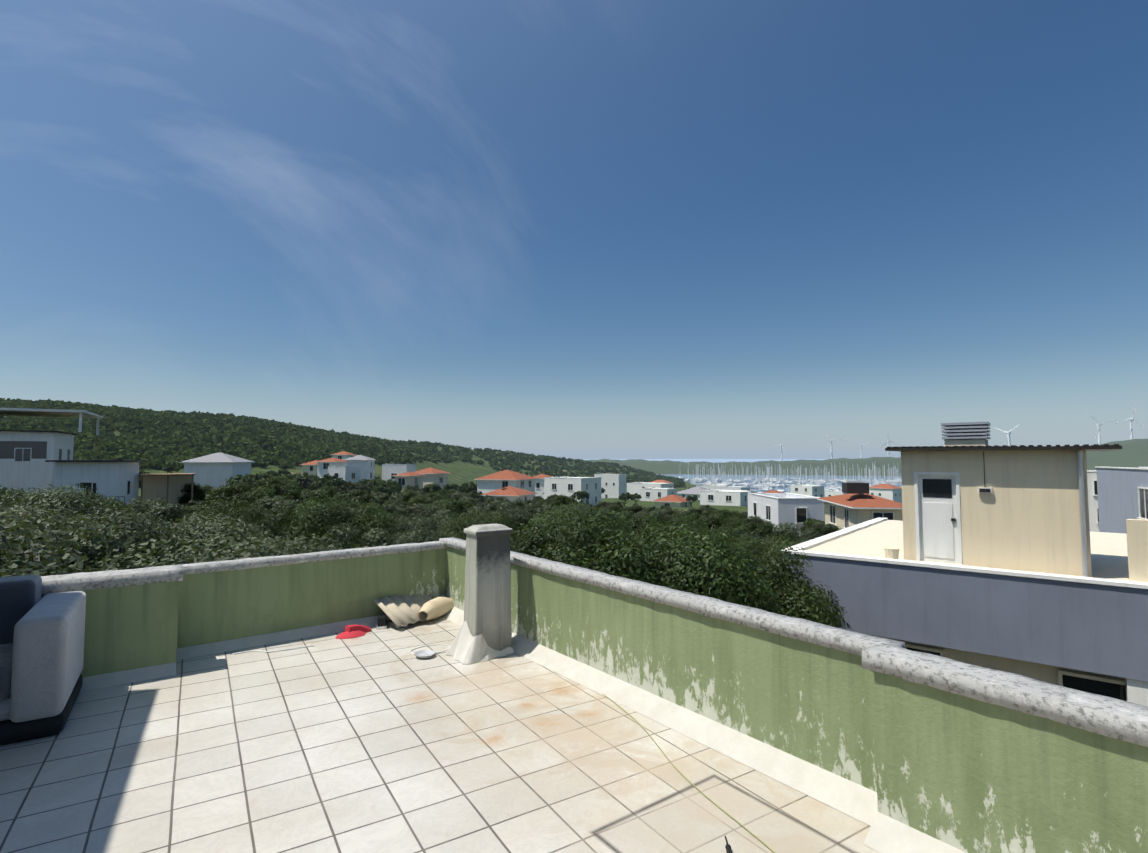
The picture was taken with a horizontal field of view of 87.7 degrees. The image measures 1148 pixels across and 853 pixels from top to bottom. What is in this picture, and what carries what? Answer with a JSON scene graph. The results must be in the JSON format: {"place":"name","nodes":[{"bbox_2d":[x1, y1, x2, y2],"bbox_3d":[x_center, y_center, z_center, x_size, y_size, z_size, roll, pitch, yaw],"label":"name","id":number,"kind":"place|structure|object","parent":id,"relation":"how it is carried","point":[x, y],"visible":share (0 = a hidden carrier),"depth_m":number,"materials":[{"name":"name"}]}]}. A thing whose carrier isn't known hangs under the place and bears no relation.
{"place":"outdoors","nodes":[
{"label":"outdoors","id":0,"kind":"place"},
{"bbox_2d":[54,419,824,514],"bbox_3d":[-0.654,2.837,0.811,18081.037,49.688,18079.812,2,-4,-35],"label":"terrain","id":1,"kind":"structure","parent":0,"point":[460,473],"depth_m":330.54,"materials":[{"name":"plant"}]},
{"bbox_2d":[0,499,59,559],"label":"olive tree","id":2,"kind":"object","parent":1,"relation":"on","point":[9,510],"depth_m":11.45,"materials":[{"name":"green plant"}]},
{"bbox_2d":[0,407,102,496],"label":"house","id":3,"kind":"structure","parent":1,"relation":"on","point":[24,456],"depth_m":62.29,"materials":[{"name":"paint"}]},
{"bbox_2d":[0,509,141,576],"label":"olive tree","id":4,"kind":"object","parent":1,"relation":"on","point":[18,551],"visible":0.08,"depth_m":8.19,"materials":[{"name":"green plant"}]},
{"bbox_2d":[0,521,145,577],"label":"olive tree","id":5,"kind":"object","parent":1,"relation":"on","point":[115,538],"visible":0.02,"depth_m":8.69,"materials":[{"name":"green plant"}]},
{"bbox_2d":[0,505,148,560],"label":"olive tree","id":6,"kind":"object","parent":1,"relation":"on","point":[64,515],"visible":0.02,"depth_m":13.79,"materials":[{"name":"green plant"}]},
{"bbox_2d":[0,482,161,533],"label":"olive tree","id":7,"kind":"object","parent":1,"relation":"on","point":[78,504],"visible":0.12,"depth_m":19.62,"materials":[{"name":"green plant"}]},
{"bbox_2d":[45,460,146,505],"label":"house","id":8,"kind":"structure","parent":1,"relation":"on","point":[117,479],"depth_m":56.14,"materials":[{"name":"paint"}]},
{"bbox_2d":[58,493,134,515],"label":"tree","id":9,"kind":"object","parent":1,"relation":"on","point":[116,504],"visible":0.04,"depth_m":36.86,"materials":[{"name":"green plant"}]},
{"bbox_2d":[0,505,224,571],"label":"olive tree","id":10,"kind":"object","parent":1,"relation":"on","point":[123,525],"visible":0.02,"depth_m":13.17,"materials":[{"name":"green plant"}]},
{"bbox_2d":[128,497,170,518],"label":"olive tree","id":11,"kind":"object","parent":1,"relation":"on","point":[141,505],"visible":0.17,"depth_m":47.54,"materials":[{"name":"green plant"}]},
{"bbox_2d":[140,473,194,506],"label":"building","id":12,"kind":"structure","parent":1,"relation":"on","point":[169,486],"depth_m":65.15,"materials":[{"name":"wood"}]},
{"bbox_2d":[108,512,234,534],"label":"olive tree","id":13,"kind":"object","parent":1,"relation":"on","point":[141,519],"visible":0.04,"depth_m":21.12,"materials":[{"name":"green plant"}]},
{"bbox_2d":[144,503,217,526],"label":"olive tree","id":14,"kind":"object","parent":1,"relation":"on","point":[169,511],"visible":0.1,"depth_m":34.17,"materials":[{"name":"green plant"}]},
{"bbox_2d":[87,537,282,570],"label":"olive tree","id":15,"kind":"object","parent":1,"relation":"on","point":[147,563],"depth_m":9.27,"materials":[{"name":"green plant"}]},
{"bbox_2d":[177,482,221,504],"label":"oak tree","id":16,"kind":"object","parent":1,"relation":"on","point":[200,492],"visible":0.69,"depth_m":65.89,"materials":[{"name":"green plant"}]},
{"bbox_2d":[136,513,296,561],"bbox_3d":[-9.436,5.833,15.055,5.931,7.149,5.667,1,-3,-11],"label":"olive tree","id":17,"kind":"object","parent":1,"relation":"on","point":[210,530],"visible":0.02,"depth_m":15.12,"materials":[{"name":"green plant"}]},
{"bbox_2d":[180,453,253,488],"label":"house","id":18,"kind":"structure","parent":1,"relation":"on","point":[215,470],"depth_m":93.97,"materials":[{"name":"paint"}]},
{"bbox_2d":[81,529,386,572],"bbox_3d":[-5.205,5.366,9.074,5.930,7.482,6.207,-2,-4,29],"label":"olive tree","id":19,"kind":"object","parent":1,"relation":"on","point":[208,557],"depth_m":8.96,"materials":[{"name":"green plant"}]},
{"bbox_2d":[202,481,275,510],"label":"oak tree","id":20,"kind":"object","parent":1,"relation":"on","point":[245,493],"visible":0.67,"depth_m":50.80,"materials":[{"name":"green plant"}]},
{"bbox_2d":[176,496,318,545],"bbox_3d":[-13.774,6.378,25.158,6.119,6.945,5.802,3,-4,-43],"label":"oak tree","id":21,"kind":"object","parent":1,"relation":"on","point":[277,523],"visible":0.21,"depth_m":24.62,"materials":[{"name":"green plant"}]},
{"bbox_2d":[224,471,272,487],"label":"oak tree","id":22,"kind":"object","parent":1,"relation":"on","point":[252,479],"visible":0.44,"depth_m":86.06,"materials":[{"name":"green plant"}]},
{"bbox_2d":[232,496,300,517],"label":"olive tree","id":23,"kind":"object","parent":1,"relation":"on","point":[289,503],"visible":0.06,"depth_m":40.32,"materials":[{"name":"green plant"}]},
{"bbox_2d":[247,496,303,518],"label":"grove tree","id":24,"kind":"object","parent":1,"relation":"on","point":[272,501],"visible":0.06,"depth_m":40.29,"materials":[{"name":"green plant"}]},
{"bbox_2d":[253,476,299,489],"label":"oak tree","id":25,"kind":"object","parent":1,"relation":"on","point":[268,482],"visible":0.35,"depth_m":75.10,"materials":[{"name":"green plant"}]},
{"bbox_2d":[254,483,299,496],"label":"grove tree","id":26,"kind":"object","parent":1,"relation":"on","point":[280,490],"visible":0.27,"depth_m":67.25,"materials":[{"name":"green plant"}]},
{"bbox_2d":[274,487,330,505],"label":"oak tree","id":27,"kind":"object","parent":1,"relation":"on","point":[293,494],"visible":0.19,"depth_m":48.95,"materials":[{"name":"green plant"}]},
{"bbox_2d":[291,475,324,490],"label":"grove tree","id":28,"kind":"object","parent":1,"relation":"on","point":[305,482],"visible":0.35,"depth_m":81.96,"materials":[{"name":"green plant"}]},
{"bbox_2d":[300,460,317,475],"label":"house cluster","id":29,"kind":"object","parent":1,"relation":"on","point":[310,468],"visible":0.38,"depth_m":159.96,"materials":[{"name":"beige paint"}]},
{"bbox_2d":[254,522,369,555],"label":"olive tree","id":30,"kind":"object","parent":1,"relation":"on","point":[345,535],"depth_m":17.51,"materials":[{"name":"green plant"}]},
{"bbox_2d":[314,473,350,487],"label":"oak tree","id":31,"kind":"object","parent":1,"relation":"on","point":[339,482],"visible":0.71,"depth_m":96.40,"materials":[{"name":"green plant"}]},
{"bbox_2d":[316,457,349,477],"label":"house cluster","id":32,"kind":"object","parent":1,"relation":"on","point":[322,467],"visible":0.17,"depth_m":138.72,"materials":[{"name":"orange paint"}]},
{"bbox_2d":[0,398,685,487],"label":"hill shrubs","id":33,"kind":"object","parent":1,"relation":"on","point":[149,435],"visible":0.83,"depth_m":226.42,"materials":[{"name":"green plant"}]},
{"bbox_2d":[281,495,406,550],"bbox_3d":[-10.515,6.518,27.757,6.115,6.799,6.027,-1,-3,11],"label":"oak tree","id":34,"kind":"object","parent":1,"relation":"on","point":[322,519],"visible":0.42,"depth_m":26.39,"materials":[{"name":"green plant"}]},
{"bbox_2d":[328,466,360,482],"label":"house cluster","id":35,"kind":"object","parent":1,"relation":"on","point":[352,474],"visible":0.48,"depth_m":125.91,"materials":[{"name":"white paint"}]},
{"bbox_2d":[329,489,380,505],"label":"oak tree","id":36,"kind":"object","parent":1,"relation":"on","point":[359,495],"visible":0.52,"depth_m":53.78,"materials":[{"name":"green plant"}]},
{"bbox_2d":[344,455,375,479],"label":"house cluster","id":37,"kind":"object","parent":1,"relation":"on","point":[366,464],"visible":0.33,"depth_m":150.24,"materials":[{"name":"white paint"}]},
{"bbox_2d":[372,480,401,495],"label":"oak tree","id":38,"kind":"object","parent":1,"relation":"on","point":[390,488],"visible":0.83,"depth_m":93.92,"materials":[{"name":"green plant"}]},
{"bbox_2d":[374,493,410,507],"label":"grove tree","id":39,"kind":"object","parent":1,"relation":"on","point":[381,498],"visible":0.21,"depth_m":57.23,"materials":[{"name":"green plant"}]},
{"bbox_2d":[363,502,428,522],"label":"grove tree","id":40,"kind":"object","parent":1,"relation":"on","point":[390,508],"visible":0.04,"depth_m":42.84,"materials":[{"name":"green plant"}]},
{"bbox_2d":[382,464,415,482],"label":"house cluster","id":41,"kind":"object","parent":1,"relation":"on","point":[389,471],"visible":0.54,"depth_m":143.59,"materials":[{"name":"white paint"}]},
{"bbox_2d":[358,525,446,547],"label":"olive tree","id":42,"kind":"object","parent":1,"relation":"on","point":[378,539],"visible":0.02,"depth_m":18.20,"materials":[{"name":"green plant"}]},
{"bbox_2d":[393,472,425,491],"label":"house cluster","id":43,"kind":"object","parent":1,"relation":"on","point":[412,479],"visible":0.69,"depth_m":116.04,"materials":[{"name":"beige paint"}]},
{"bbox_2d":[393,504,431,516],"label":"olive tree","id":44,"kind":"object","parent":1,"relation":"on","point":[417,510],"visible":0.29,"depth_m":45.74,"materials":[{"name":"green plant"}]},
{"bbox_2d":[387,516,456,544],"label":"olive tree","id":45,"kind":"object","parent":1,"relation":"on","point":[403,527],"visible":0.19,"depth_m":26.92,"materials":[{"name":"green plant"}]},
{"bbox_2d":[408,492,448,505],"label":"grove tree","id":46,"kind":"object","parent":1,"relation":"on","point":[420,500],"visible":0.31,"depth_m":62.85,"materials":[{"name":"green plant"}]},
{"bbox_2d":[402,513,454,527],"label":"grove tree","id":47,"kind":"object","parent":1,"relation":"on","point":[439,517],"visible":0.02,"depth_m":34.39,"materials":[{"name":"green plant"}]},
{"bbox_2d":[413,467,448,487],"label":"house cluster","id":48,"kind":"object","parent":1,"relation":"on","point":[437,477],"visible":0.21,"depth_m":136.44,"materials":[{"name":"beige paint"}]},
{"bbox_2d":[421,506,462,520],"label":"grove tree","id":49,"kind":"object","parent":1,"relation":"on","point":[434,510],"visible":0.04,"depth_m":46.11,"materials":[{"name":"green plant"}]},
{"bbox_2d":[427,498,474,518],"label":"oak tree","id":50,"kind":"object","parent":1,"relation":"on","point":[454,505],"visible":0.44,"depth_m":50.25,"materials":[{"name":"green plant"}]},
{"bbox_2d":[457,481,476,495],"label":"oak tree","id":51,"kind":"object","parent":1,"relation":"on","point":[464,487],"visible":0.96,"depth_m":121.53,"materials":[{"name":"green plant"}]},
{"bbox_2d":[436,509,539,551],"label":"oak tree","id":52,"kind":"object","parent":1,"relation":"on","point":[459,533],"visible":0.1,"depth_m":23.03,"materials":[{"name":"green plant"}]},
{"bbox_2d":[466,502,517,516],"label":"grove tree","id":53,"kind":"object","parent":1,"relation":"on","point":[489,505],"visible":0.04,"depth_m":46.28,"materials":[{"name":"green plant"}]},
{"bbox_2d":[470,502,533,538],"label":"olive tree","id":54,"kind":"object","parent":1,"relation":"on","point":[515,519],"visible":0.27,"depth_m":34.61,"materials":[{"name":"green plant"}]},
{"bbox_2d":[474,470,537,496],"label":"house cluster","id":55,"kind":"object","parent":1,"relation":"on","point":[495,481],"visible":0.27,"depth_m":114.98,"materials":[{"name":"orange paint"}]},
{"bbox_2d":[482,486,536,501],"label":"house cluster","id":56,"kind":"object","parent":1,"relation":"on","point":[511,493],"visible":0.21,"depth_m":91.84,"materials":[{"name":"tile"}]},
{"bbox_2d":[496,498,550,518],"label":"grove tree","id":57,"kind":"object","parent":1,"relation":"on","point":[528,508],"visible":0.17,"depth_m":51.06,"materials":[{"name":"green plant"}]},
{"bbox_2d":[533,474,552,497],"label":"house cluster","id":58,"kind":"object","parent":1,"relation":"on","point":[539,486],"visible":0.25,"depth_m":149.22,"materials":[{"name":"white paint"}]},
{"bbox_2d":[551,495,576,506],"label":"oak tree","id":59,"kind":"object","parent":1,"relation":"on","point":[561,500],"visible":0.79,"depth_m":73.67,"materials":[{"name":"green plant"}]},
{"bbox_2d":[544,476,600,505],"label":"house","id":60,"kind":"structure","parent":1,"relation":"on","point":[568,486],"depth_m":135.85,"materials":[{"name":"white paint"}]},
{"bbox_2d":[462,504,703,594],"bbox_3d":[-0.519,5.400,12.178,6.665,7.565,6.320,2,-3,-26],"label":"oak tree","id":61,"kind":"object","parent":1,"relation":"on","point":[574,552],"visible":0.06,"depth_m":12.47,"materials":[{"name":"green plant"}]},
{"bbox_2d":[548,502,617,531],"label":"olive tree","id":62,"kind":"object","parent":1,"relation":"on","point":[585,508],"visible":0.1,"depth_m":32.64,"materials":[{"name":"green plant"}]},
{"bbox_2d":[515,507,668,559],"bbox_3d":[0.919,6.145,20.532,5.997,6.764,6.084,1,-3,-15],"label":"oak tree","id":63,"kind":"object","parent":1,"relation":"on","point":[647,527],"visible":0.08,"depth_m":20.86,"materials":[{"name":"green plant"}]},
{"bbox_2d":[594,474,625,497],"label":"building","id":64,"kind":"structure","parent":1,"relation":"on","point":[613,485],"depth_m":298.21,"materials":[{"name":"white paint"}]},
{"bbox_2d":[606,514,661,539],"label":"grove tree","id":65,"kind":"object","parent":1,"relation":"on","point":[635,523],"visible":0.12,"depth_m":33.28,"materials":[{"name":"green plant"}]},
{"bbox_2d":[627,482,673,495],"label":"house","id":66,"kind":"structure","parent":1,"relation":"on","point":[633,487],"depth_m":209.78,"materials":[{"name":"white paint"}]},
{"bbox_2d":[632,509,682,533],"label":"olive tree","id":67,"kind":"object","parent":1,"relation":"on","point":[660,516],"visible":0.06,"depth_m":37.28,"materials":[{"name":"green plant"}]},
{"bbox_2d":[640,487,676,500],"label":"town house","id":68,"kind":"structure","parent":1,"relation":"on","point":[649,494],"depth_m":168.54,"materials":[{"name":"white paint"}]},
{"bbox_2d":[652,494,691,506],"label":"town house","id":69,"kind":"structure","parent":1,"relation":"on","point":[672,500],"depth_m":128.47,"materials":[{"name":"tile"}]},
{"bbox_2d":[553,517,800,617],"bbox_3d":[1.529,5.543,13.320,6.409,7.229,6.502,-2,-4,39],"label":"oak tree","id":70,"kind":"object","parent":1,"relation":"on","point":[696,570],"visible":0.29,"depth_m":11.54,"materials":[{"name":"green plant"}]},
{"bbox_2d":[677,486,709,499],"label":"house","id":71,"kind":"structure","parent":1,"relation":"on","point":[694,491],"depth_m":187.69,"materials":[{"name":"white paint"}]},
{"bbox_2d":[678,513,725,532],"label":"grove tree","id":72,"kind":"object","parent":1,"relation":"on","point":[712,520],"visible":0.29,"depth_m":43.75,"materials":[{"name":"green plant"}]},
{"bbox_2d":[638,514,773,554],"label":"oak tree","id":73,"kind":"object","parent":1,"relation":"on","point":[690,528],"visible":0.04,"depth_m":23.55,"materials":[{"name":"green plant"}]},
{"bbox_2d":[709,509,744,519],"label":"grove tree","id":74,"kind":"object","parent":1,"relation":"on","point":[728,514],"visible":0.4,"depth_m":57.60,"materials":[{"name":"green plant"}]},
{"bbox_2d":[700,489,756,505],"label":"house","id":75,"kind":"structure","parent":1,"relation":"on","point":[725,497],"depth_m":145.35,"materials":[{"name":"white paint"}]},
{"bbox_2d":[644,523,848,628],"bbox_3d":[3.838,5.853,14.720,6.047,6.863,5.734,-1,-3,10],"label":"oak tree","id":76,"kind":"object","parent":1,"relation":"on","point":[810,607],"visible":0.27,"depth_m":13.82,"materials":[{"name":"green plant"}]},
{"bbox_2d":[727,524,772,539],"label":"grove tree","id":77,"kind":"object","parent":1,"relation":"on","point":[743,529],"visible":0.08,"depth_m":37.52,"materials":[{"name":"green plant"}]},
{"bbox_2d":[726,521,776,537],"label":"grove tree","id":78,"kind":"object","parent":1,"relation":"on","point":[767,527],"visible":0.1,"depth_m":40.49,"materials":[{"name":"green plant"}]},
{"bbox_2d":[733,533,805,569],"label":"oak tree","id":79,"kind":"object","parent":1,"relation":"on","point":[763,545],"visible":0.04,"depth_m":19.70,"materials":[{"name":"green plant"}]},
{"bbox_2d":[733,522,808,556],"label":"grove tree","id":80,"kind":"object","parent":1,"relation":"on","point":[784,530],"visible":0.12,"depth_m":32.90,"materials":[{"name":"green plant"}]},
{"bbox_2d":[748,492,824,536],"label":"house","id":81,"kind":"structure","parent":1,"relation":"on","point":[786,507],"depth_m":54.23,"materials":[{"name":"grey paint"}]},
{"bbox_2d":[791,485,824,497],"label":"town house","id":82,"kind":"structure","parent":1,"relation":"on","point":[812,490],"depth_m":251.49,"materials":[{"name":"white paint"}]},
{"bbox_2d":[800,523,841,540],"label":"grove tree","id":83,"kind":"object","parent":1,"relation":"on","point":[828,528],"visible":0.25,"depth_m":38.33,"materials":[{"name":"green plant"}]},
{"bbox_2d":[817,480,902,528],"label":"house","id":84,"kind":"structure","parent":1,"relation":"on","point":[859,504],"depth_m":40.11,"materials":[{"name":"beige paint"}]},
{"bbox_2d":[869,484,901,502],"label":"house","id":85,"kind":"structure","parent":1,"relation":"on","point":[890,492],"depth_m":309.27,"materials":[{"name":"white paint"}]},
{"bbox_2d":[781,422,1147,706],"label":"neighbour building","id":86,"kind":"structure","parent":1,"relation":"on","point":[983,553],"depth_m":12.95,"materials":[{"name":"white paint"}]},
{"bbox_2d":[1087,470,1098,531],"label":"white block","id":87,"kind":"structure","parent":1,"relation":"on","point":[1093,501],"depth_m":56.38,"materials":[{"name":"paint"}]},
{"bbox_2d":[1095,466,1147,533],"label":"grey blue block","id":88,"kind":"structure","parent":1,"relation":"on","point":[1122,494],"depth_m":28.92,"materials":[{"name":"paint"}]},
{"bbox_2d":[0,0,1147,458],"label":"sky","id":89,"kind":"structure","parent":0,"point":[574,229],"materials":[{"name":"blue"}]},
{"bbox_2d":[583,459,901,492],"bbox_3d":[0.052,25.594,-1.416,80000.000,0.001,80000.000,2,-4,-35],"label":"sea water","id":90,"kind":"structure","parent":0,"point":[787,488],"depth_m":858.25,"materials":[{"name":"blue liquid"}]},
{"bbox_2d":[678,462,901,492],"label":"sailboats","id":91,"kind":"object","parent":90,"relation":"on","point":[765,486],"visible":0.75,"depth_m":582.46,"materials":[{"name":"white fiberglass"},{"name":"metal"},{"name":"concrete"}]},
{"bbox_2d":[573,439,1147,475],"bbox_3d":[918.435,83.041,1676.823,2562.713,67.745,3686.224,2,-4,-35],"label":"hills","id":92,"kind":"structure","parent":0,"point":[1132,453],"depth_m":1025.33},
{"bbox_2d":[773,405,1145,460],"bbox_3d":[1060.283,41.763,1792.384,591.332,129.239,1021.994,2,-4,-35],"label":"wind turbines","id":93,"kind":"object","parent":92,"relation":"on","point":[1098,423],"visible":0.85,"depth_m":1489.31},
{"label":"house walls","id":94,"kind":"object","parent":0,"visible":0},
{"bbox_2d":[0,617,879,852],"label":"terrace floor","id":95,"kind":"structure","parent":94,"relation":"on","point":[374,740],"depth_m":3.13,"materials":[{"name":"tile"}]},
{"bbox_2d":[0,575,85,744],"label":"grey sofa","id":96,"kind":"object","parent":95,"relation":"on","point":[41,654],"visible":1,"depth_m":3.50,"materials":[{"name":"fabric"}]},
{"bbox_2d":[335,629,365,638],"bbox_3d":[-2.061,1.903,5.501,0.245,0.052,0.192,0,-3,3],"label":"hat brim","id":97,"kind":"object","parent":95,"relation":"on","point":[351,634],"visible":0.86,"depth_m":5.46,"materials":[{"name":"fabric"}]},
{"bbox_2d":[345,624,370,632],"bbox_3d":[-2.015,1.891,5.598,0.095,0.088,0.266,-2,-4,35],"label":"crown","id":98,"kind":"object","parent":95,"relation":"on","point":[355,627],"visible":0.71,"depth_m":5.55,"materials":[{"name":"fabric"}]},
{"bbox_2d":[374,594,446,626],"bbox_3d":[-1.641,1.816,6.005,0.392,0.237,0.620,-2,-4,35],"label":"corrugated sheet offcut","id":99,"kind":"object","parent":95,"relation":"on","point":[403,610],"visible":0.69,"depth_m":5.92,"materials":[{"name":"plastic"}]},
{"bbox_2d":[418,596,453,620],"bbox_3d":[-1.418,1.866,6.127,0.209,0.190,0.554,-2,-3,26],"label":"clay jar","id":100,"kind":"object","parent":95,"relation":"on","point":[437,607],"visible":0.79,"depth_m":6.04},
{"bbox_2d":[445,524,514,663],"bbox_3d":[-0.775,1.372,5.043,0.534,1.070,0.391,2,-4,-35],"label":"chimney stack","id":101,"kind":"object","parent":95,"relation":"on","point":[484,633],"visible":1,"depth_m":4.95,"materials":[{"name":"concrete"}]},
{"bbox_2d":[80,607,965,852],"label":"wall base skirting","id":102,"kind":"object","parent":95,"relation":"on","point":[886,834],"visible":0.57,"depth_m":3.54,"materials":[{"name":"paint"}]},
{"bbox_2d":[602,693,775,852],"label":"cable","id":103,"kind":"object","parent":95,"relation":"on","point":[693,784],"visible":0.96,"depth_m":2.94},
{"bbox_2d":[41,546,1147,852],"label":"parapet walls","id":104,"kind":"structure","parent":94,"relation":"on","point":[965,774],"depth_m":3.20,"materials":[{"name":"paint"}]},
{"bbox_2d":[40,537,1147,746],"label":"parapet caps","id":105,"kind":"object","parent":104,"relation":"on","point":[1119,719],"visible":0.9,"depth_m":2.96,"materials":[{"name":"concrete"}]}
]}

